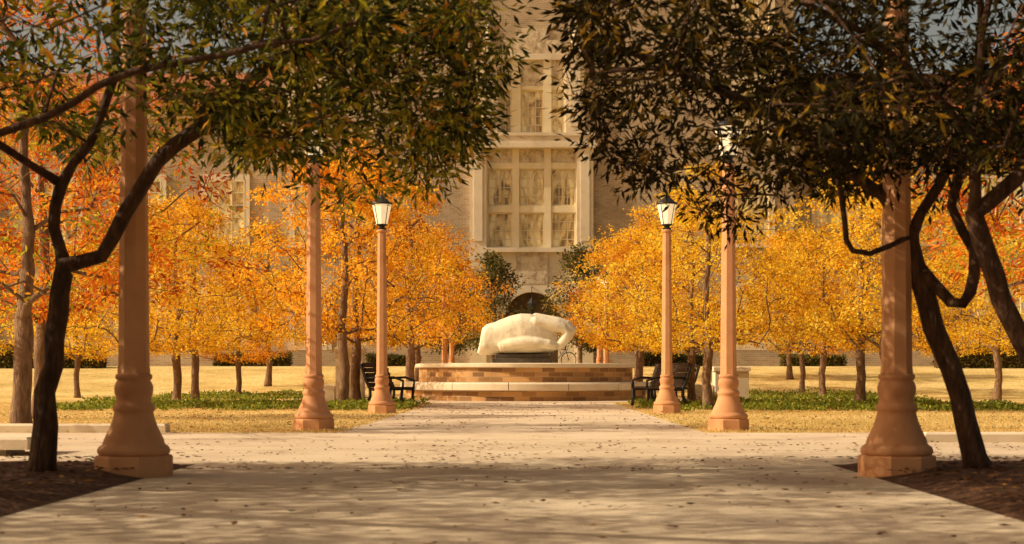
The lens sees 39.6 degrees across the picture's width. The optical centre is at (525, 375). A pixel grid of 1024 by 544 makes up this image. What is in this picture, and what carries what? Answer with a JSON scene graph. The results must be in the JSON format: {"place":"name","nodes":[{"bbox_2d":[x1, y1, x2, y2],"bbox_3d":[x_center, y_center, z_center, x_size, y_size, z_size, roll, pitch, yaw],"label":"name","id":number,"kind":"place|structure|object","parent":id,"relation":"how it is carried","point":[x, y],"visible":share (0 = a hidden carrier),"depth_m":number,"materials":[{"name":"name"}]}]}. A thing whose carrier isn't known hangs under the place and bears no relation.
{"place":"outdoors","nodes":[
{"label":"outdoors","id":0,"kind":"place"},
{"bbox_2d":[0,0,540,471],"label":"oak tree","id":1,"kind":"object","parent":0,"point":[228,106],"visible":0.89,"depth_m":9.83,"materials":[{"name":"green plant"}]},
{"bbox_2d":[0,403,1023,543],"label":"concrete path","id":2,"kind":"structure","parent":0,"point":[420,507],"depth_m":8.83,"materials":[{"name":"beige concrete"}]},
{"bbox_2d":[0,434,31,454],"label":"stone slab bench","id":3,"kind":"object","parent":2,"relation":"on","point":[15,443],"visible":0.61,"depth_m":12.70,"materials":[{"name":"stone"}]},
{"bbox_2d":[0,402,1023,543],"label":"fallen leaves","id":4,"kind":"object","parent":2,"relation":"on","point":[90,458],"visible":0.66,"depth_m":10.64,"materials":[{"name":"brown plant"}]},
{"bbox_2d":[923,432,1023,441],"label":"stone kerb","id":5,"kind":"structure","parent":2,"relation":"on","point":[986,436],"depth_m":15.30,"materials":[{"name":"beige stone"}]},
{"bbox_2d":[0,366,1023,520],"bbox_3d":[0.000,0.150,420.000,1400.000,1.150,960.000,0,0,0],"label":"ground","id":6,"kind":"structure","parent":0,"point":[927,380],"depth_m":52.86,"materials":[{"name":"yellow plant"}]},
{"bbox_2d":[0,345,108,368],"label":"hedge","id":7,"kind":"object","parent":6,"relation":"on","point":[6,360],"visible":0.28,"depth_m":62.04,"materials":[{"name":"plant"}]},
{"bbox_2d":[0,216,117,355],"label":"golden tree","id":8,"kind":"object","parent":6,"relation":"on","point":[4,324],"visible":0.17,"depth_m":37.85,"materials":[{"name":"orange plant"}]},
{"bbox_2d":[4,241,157,397],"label":"golden tree","id":9,"kind":"object","parent":6,"relation":"on","point":[78,360],"visible":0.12,"depth_m":45.91,"materials":[{"name":"orange plant"}]},
{"bbox_2d":[0,424,169,432],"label":"stone kerb","id":10,"kind":"structure","parent":6,"relation":"on","point":[62,428],"depth_m":17.95,"materials":[{"name":"beige stone"}]},
{"bbox_2d":[0,460,193,516],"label":"mulch bed","id":11,"kind":"object","parent":6,"relation":"on","point":[30,499],"visible":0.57,"depth_m":9.01,"materials":[{"name":"soil"}]},
{"bbox_2d":[94,1,172,478],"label":"street lamp","id":12,"kind":"object","parent":11,"relation":"on","point":[134,438],"visible":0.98,"depth_m":10.11,"materials":[{"name":"stone"}]},
{"bbox_2d":[0,0,415,147],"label":"oak tree","id":13,"kind":"object","parent":11,"relation":"on","point":[259,44],"visible":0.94,"depth_m":8.02,"materials":[{"name":"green plant"}]},
{"bbox_2d":[0,76,197,417],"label":"red autumn tree","id":14,"kind":"object","parent":6,"relation":"on","point":[39,317],"visible":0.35,"depth_m":23.87,"materials":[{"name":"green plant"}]},
{"bbox_2d":[0,203,237,358],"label":"golden tree","id":15,"kind":"object","parent":6,"relation":"on","point":[173,299],"visible":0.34,"depth_m":31.34,"materials":[{"name":"orange plant"}]},
{"bbox_2d":[0,0,271,423],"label":"red autumn tree","id":16,"kind":"object","parent":6,"relation":"on","point":[20,408],"visible":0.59,"depth_m":18.58,"materials":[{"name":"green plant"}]},
{"bbox_2d":[67,190,298,401],"bbox_3d":[-8.540,-1.884,34.716,5.696,5.268,5.085,0,0,15],"label":"golden tree","id":17,"kind":"object","parent":6,"relation":"on","point":[188,203],"visible":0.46,"depth_m":34.92,"materials":[{"name":"orange plant"}]},
{"bbox_2d":[92,201,287,400],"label":"golden tree","id":18,"kind":"object","parent":6,"relation":"on","point":[195,374],"visible":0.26,"depth_m":39.93,"materials":[{"name":"orange plant"}]},
{"bbox_2d":[10,394,429,410],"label":"ground cover plants","id":19,"kind":"object","parent":6,"relation":"on","point":[162,403],"visible":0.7,"depth_m":30.89,"materials":[{"name":"green plant"}]},
{"bbox_2d":[152,388,304,399],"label":"ground cover plants","id":20,"kind":"object","parent":6,"relation":"on","point":[223,394],"visible":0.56,"depth_m":44.15,"materials":[{"name":"green plant"}]},
{"bbox_2d":[174,258,305,393],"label":"golden tree","id":21,"kind":"object","parent":6,"relation":"on","point":[247,356],"visible":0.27,"depth_m":46.91,"materials":[{"name":"orange plant"}]},
{"bbox_2d":[212,350,294,365],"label":"hedge","id":22,"kind":"object","parent":6,"relation":"on","point":[279,361],"visible":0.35,"depth_m":66.02,"materials":[{"name":"plant"}]},
{"bbox_2d":[191,220,360,386],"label":"golden tree","id":23,"kind":"object","parent":6,"relation":"on","point":[268,380],"visible":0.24,"depth_m":52.89,"materials":[{"name":"orange plant"}]},
{"bbox_2d":[293,112,333,430],"bbox_3d":[-2.800,-1.425,18.800,0.508,4.300,0.508,0,0,0],"label":"street lamp","id":24,"kind":"object","parent":6,"relation":"on","point":[314,412],"visible":0.7,"depth_m":18.71,"materials":[{"name":"stone"}]},
{"bbox_2d":[323,348,366,400],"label":"stone pier","id":25,"kind":"structure","parent":6,"relation":"on","point":[331,392],"depth_m":34.40,"materials":[{"name":"beige stone"}]},
{"bbox_2d":[207,128,490,408],"bbox_3d":[-3.772,-2.343,30.988,6.267,6.195,5.915,0,0,11],"label":"golden tree","id":26,"kind":"object","parent":6,"relation":"on","point":[342,333],"visible":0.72,"depth_m":30.63,"materials":[{"name":"orange plant"}]},
{"bbox_2d":[223,155,475,401],"bbox_3d":[-4.041,-2.200,33.489,5.934,5.903,5.297,0,0,10],"label":"golden tree","id":27,"kind":"object","parent":6,"relation":"on","point":[353,293],"visible":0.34,"depth_m":33.05,"materials":[{"name":"orange plant"}]},
{"bbox_2d":[368,191,395,413],"bbox_3d":[-2.760,-1.425,27.300,0.508,4.300,0.508,0,0,0],"label":"street lamp","id":28,"kind":"object","parent":6,"relation":"on","point":[381,401],"visible":0.89,"depth_m":27.21,"materials":[{"name":"stone"}]},
{"bbox_2d":[359,363,414,401],"bbox_3d":[-3.191,0.228,32.988,0.795,1.030,1.938,0,0,11],"label":"park bench","id":29,"kind":"object","parent":6,"relation":"on","point":[369,377],"visible":0.68,"depth_m":32.64,"materials":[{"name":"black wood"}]},
{"bbox_2d":[365,351,421,365],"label":"hedge","id":30,"kind":"object","parent":6,"relation":"on","point":[393,359],"visible":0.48,"depth_m":66.52,"materials":[{"name":"plant"}]},
{"bbox_2d":[330,231,486,378],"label":"golden tree","id":31,"kind":"object","parent":6,"relation":"on","point":[417,346],"visible":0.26,"depth_m":49.79,"materials":[{"name":"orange plant"}]},
{"bbox_2d":[321,177,514,381],"bbox_3d":[-3.354,-2.821,45.453,6.597,7.123,5.875,0,0,20],"label":"golden tree","id":32,"kind":"object","parent":6,"relation":"on","point":[410,355],"visible":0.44,"depth_m":45.49,"materials":[{"name":"orange plant"}]},
{"bbox_2d":[350,224,490,381],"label":"golden tree","id":33,"kind":"object","parent":6,"relation":"on","point":[417,361],"visible":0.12,"depth_m":54.88,"materials":[{"name":"orange plant"}]},
{"bbox_2d":[441,278,448,362],"bbox_3d":[-2.830,-1.518,49.500,0.508,4.300,0.508,0,0,0],"label":"street lamp","id":34,"kind":"object","parent":6,"relation":"on","point":[444,354],"visible":0.06,"depth_m":49.42,"materials":[{"name":"stone"}]},
{"bbox_2d":[415,253,479,362],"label":"tree","id":35,"kind":"object","parent":6,"relation":"on","point":[460,347],"visible":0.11,"depth_m":67.79,"materials":[{"name":"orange plant"}]},
{"bbox_2d":[449,272,455,362],"bbox_3d":[-3.000,-2.154,57.800,0.508,4.300,0.508,0,0,0],"label":"street lamp","id":36,"kind":"object","parent":6,"relation":"on","point":[451,356],"visible":0.23,"depth_m":57.71,"materials":[{"name":"stone"}]},
{"bbox_2d":[458,247,537,362],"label":"evergreen oak tree","id":37,"kind":"object","parent":6,"relation":"on","point":[494,265],"visible":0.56,"depth_m":65.98,"materials":[{"name":"green plant"}]},
{"bbox_2d":[0,0,1023,362],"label":"walls","id":38,"kind":"structure","parent":6,"relation":"on","point":[610,210],"depth_m":72.00,"materials":[{"name":"beige stone"}]},
{"bbox_2d":[0,73,1016,107],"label":"roof","id":39,"kind":"structure","parent":38,"relation":"on","point":[266,82],"depth_m":76.86,"materials":[{"name":"red tile"}]},
{"bbox_2d":[0,0,1023,362],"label":"stone trim","id":40,"kind":"structure","parent":38,"relation":"attached to","point":[516,140],"depth_m":71.90,"materials":[{"name":"stone"}]},
{"bbox_2d":[505,293,557,362],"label":"door","id":41,"kind":"structure","parent":40,"relation":"attached to","point":[525,298],"depth_m":72.42,"materials":[{"name":"brown wood"}]},
{"bbox_2d":[527,286,535,313],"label":"hanging lantern","id":42,"kind":"object","parent":40,"relation":"hanging from","point":[531,303],"visible":0.77,"depth_m":71.58,"materials":[{"name":"metal"}]},
{"bbox_2d":[44,0,1019,344],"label":"windows","id":43,"kind":"structure","parent":40,"relation":"attached to","point":[532,222],"depth_m":72.28,"materials":[{"name":"beige glass"}]},
{"bbox_2d":[39,0,1021,345],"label":"window frames","id":44,"kind":"structure","parent":43,"relation":"attached to","point":[535,178],"depth_m":72.18,"materials":[{"name":"paint"}]},
{"bbox_2d":[488,28,574,283],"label":"carved panels","id":45,"kind":"object","parent":38,"relation":"attached to","point":[532,266],"visible":0.75,"depth_m":71.95,"materials":[{"name":"stone"}]},
{"bbox_2d":[0,401,1023,432],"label":"lawn grass","id":46,"kind":"structure","parent":6,"relation":"on","point":[689,424],"depth_m":22.14,"materials":[{"name":"yellow plant"}]},
{"bbox_2d":[106,351,933,365],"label":"brick wall","id":47,"kind":"structure","parent":6,"relation":"on","point":[757,358],"depth_m":68.80,"materials":[{"name":"brown brick"}]},
{"bbox_2d":[548,346,576,362],"bbox_3d":[1.400,-0.868,62.898,1.704,1.049,0.304,0,0,0],"label":"bicycle","id":48,"kind":"object","parent":6,"relation":"on","point":[553,360],"visible":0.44,"depth_m":62.99,"materials":[{"name":"metal"}]},
{"bbox_2d":[540,242,623,362],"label":"evergreen oak tree","id":49,"kind":"object","parent":6,"relation":"on","point":[573,259],"visible":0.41,"depth_m":64.81,"materials":[{"name":"green plant"}]},
{"bbox_2d":[595,271,602,362],"bbox_3d":[3.000,-2.154,57.800,0.508,4.300,0.508,0,0,0],"label":"street lamp","id":50,"kind":"object","parent":6,"relation":"on","point":[599,357],"visible":0.34,"depth_m":57.70,"materials":[{"name":"stone"}]},
{"bbox_2d":[600,271,609,362],"bbox_3d":[2.800,-1.518,49.500,0.508,4.300,0.508,0,0,0],"label":"street lamp","id":51,"kind":"object","parent":6,"relation":"on","point":[605,357],"visible":0.22,"depth_m":49.42,"materials":[{"name":"stone"}]},
{"bbox_2d":[546,232,715,378],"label":"golden tree","id":52,"kind":"object","parent":6,"relation":"on","point":[618,289],"visible":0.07,"depth_m":55.72,"materials":[{"name":"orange plant"}]},
{"bbox_2d":[558,241,704,381],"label":"golden tree","id":53,"kind":"object","parent":6,"relation":"on","point":[616,259],"visible":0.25,"depth_m":50.27,"materials":[{"name":"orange plant"}]},
{"bbox_2d":[544,204,736,381],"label":"golden tree","id":54,"kind":"object","parent":6,"relation":"on","point":[627,236],"visible":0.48,"depth_m":45.65,"materials":[{"name":"orange plant"}]},
{"bbox_2d":[631,363,692,405],"bbox_3d":[3.142,0.228,32.982,0.795,1.030,1.938,0,0,-17],"label":"park bench","id":55,"kind":"object","parent":6,"relation":"on","point":[678,379],"visible":0.62,"depth_m":32.84,"materials":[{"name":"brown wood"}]},
{"bbox_2d":[653,191,680,413],"bbox_3d":[2.710,-1.425,27.300,0.508,4.300,0.508,0,0,0],"label":"street lamp","id":56,"kind":"object","parent":6,"relation":"on","point":[666,401],"visible":0.95,"depth_m":27.21,"materials":[{"name":"stone"}]},
{"bbox_2d":[633,364,700,403],"bbox_3d":[3.497,0.228,35.571,0.795,1.030,1.938,0,0,-29],"label":"park bench","id":57,"kind":"object","parent":6,"relation":"on","point":[697,366],"visible":0.17,"depth_m":35.38,"materials":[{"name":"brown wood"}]},
{"bbox_2d":[643,351,703,365],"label":"hedge","id":58,"kind":"object","parent":6,"relation":"on","point":[650,359],"visible":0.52,"depth_m":66.52,"materials":[{"name":"plant"}]},
{"bbox_2d":[590,192,796,401],"bbox_3d":[3.624,-1.760,32.905,5.292,5.012,4.960,0,0,-41],"label":"golden tree","id":59,"kind":"object","parent":6,"relation":"on","point":[692,351],"visible":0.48,"depth_m":32.88,"materials":[{"name":"orange plant"}]},
{"bbox_2d":[564,160,866,409],"bbox_3d":[4.042,-1.958,29.744,4.997,5.396,5.611,0,0,-40],"label":"golden tree","id":60,"kind":"object","parent":6,"relation":"on","point":[706,329],"visible":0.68,"depth_m":29.82,"materials":[{"name":"yellow plant"}]},
{"bbox_2d":[695,367,750,399],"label":"stone pier","id":61,"kind":"structure","parent":6,"relation":"on","point":[743,379],"depth_m":36.00,"materials":[{"name":"beige stone"}]},
{"bbox_2d":[708,115,748,430],"bbox_3d":[2.680,-1.425,18.800,0.508,4.300,0.508,0,0,0],"label":"street lamp","id":62,"kind":"object","parent":6,"relation":"on","point":[728,411],"visible":0.66,"depth_m":18.71,"materials":[{"name":"stone"}]},
{"bbox_2d":[736,227,858,378],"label":"golden tree","id":63,"kind":"object","parent":6,"relation":"on","point":[789,370],"visible":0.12,"depth_m":55.91,"materials":[{"name":"orange plant"}]},
{"bbox_2d":[736,226,881,395],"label":"golden tree","id":64,"kind":"object","parent":6,"relation":"on","point":[822,350],"visible":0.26,"depth_m":43.79,"materials":[{"name":"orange plant"}]},
{"bbox_2d":[743,241,878,392],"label":"golden tree","id":65,"kind":"object","parent":6,"relation":"on","point":[802,370],"visible":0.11,"depth_m":49.91,"materials":[{"name":"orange plant"}]},
{"bbox_2d":[778,352,847,365],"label":"hedge","id":66,"kind":"object","parent":6,"relation":"on","point":[839,360],"visible":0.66,"depth_m":66.51,"materials":[{"name":"plant"}]},
{"bbox_2d":[627,395,1023,411],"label":"ground cover plants","id":67,"kind":"object","parent":6,"relation":"on","point":[817,404],"visible":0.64,"depth_m":29.91,"materials":[{"name":"green plant"}]},
{"bbox_2d":[749,387,932,399],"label":"ground cover plants","id":68,"kind":"object","parent":6,"relation":"on","point":[831,394],"visible":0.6,"depth_m":45.01,"materials":[{"name":"green plant"}]},
{"bbox_2d":[736,143,986,402],"bbox_3d":[7.822,-2.449,33.321,5.873,6.394,6.266,0,0,-3],"label":"golden tree","id":69,"kind":"object","parent":6,"relation":"on","point":[860,392],"visible":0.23,"depth_m":33.46,"materials":[{"name":"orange plant"}]},
{"bbox_2d":[737,161,1001,359],"bbox_3d":[7.138,-1.891,29.483,5.487,5.260,4.887,0,0,-6],"label":"golden tree","id":70,"kind":"object","parent":6,"relation":"on","point":[845,329],"visible":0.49,"depth_m":29.10,"materials":[{"name":"yellow plant"}]},
{"bbox_2d":[831,460,1023,520],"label":"mulch bed","id":71,"kind":"object","parent":6,"relation":"on","point":[951,488],"visible":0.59,"depth_m":8.89,"materials":[{"name":"soil"}]},
{"bbox_2d":[526,0,1023,468],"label":"oak tree","id":72,"kind":"object","parent":71,"relation":"on","point":[928,286],"visible":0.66,"depth_m":9.96,"materials":[{"name":"green plant"}]},
{"bbox_2d":[627,0,1023,363],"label":"oak tree","id":73,"kind":"object","parent":71,"relation":"on","point":[980,207],"visible":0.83,"depth_m":8.51,"materials":[{"name":"green plant"}]},
{"bbox_2d":[858,0,935,477],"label":"street lamp","id":74,"kind":"object","parent":71,"relation":"on","point":[896,441],"visible":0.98,"depth_m":10.10,"materials":[{"name":"stone"}]},
{"bbox_2d":[874,230,1023,357],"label":"golden tree","id":75,"kind":"object","parent":6,"relation":"on","point":[927,346],"visible":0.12,"depth_m":47.67,"materials":[{"name":"orange plant"}]},
{"bbox_2d":[911,6,1023,304],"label":"red autumn tree","id":76,"kind":"object","parent":6,"relation":"on","point":[1004,232],"visible":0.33,"depth_m":17.74,"materials":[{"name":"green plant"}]},
{"bbox_2d":[913,207,1023,400],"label":"golden tree","id":77,"kind":"object","parent":6,"relation":"on","point":[998,342],"visible":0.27,"depth_m":40.89,"materials":[{"name":"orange plant"}]},
{"bbox_2d":[931,344,1023,368],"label":"hedge","id":78,"kind":"object","parent":6,"relation":"on","point":[981,361],"visible":0.35,"depth_m":62.05,"materials":[{"name":"plant"}]},
{"bbox_2d":[0,0,1023,72],"label":"sky","id":79,"kind":"structure","parent":0,"point":[933,30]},
{"bbox_2d":[366,397,681,402],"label":"fountain plaza paving","id":80,"kind":"structure","parent":0,"point":[622,401],"depth_m":39.00,"materials":[{"name":"beige stone"}]},
{"bbox_2d":[400,313,649,400],"bbox_3d":[0.000,-0.585,43.000,7.556,2.620,7.560,0,0,0],"label":"brick fountain","id":81,"kind":"object","parent":80,"relation":"on","point":[521,367],"visible":0.98,"depth_m":40.39,"materials":[{"name":"stone"}]}
]}

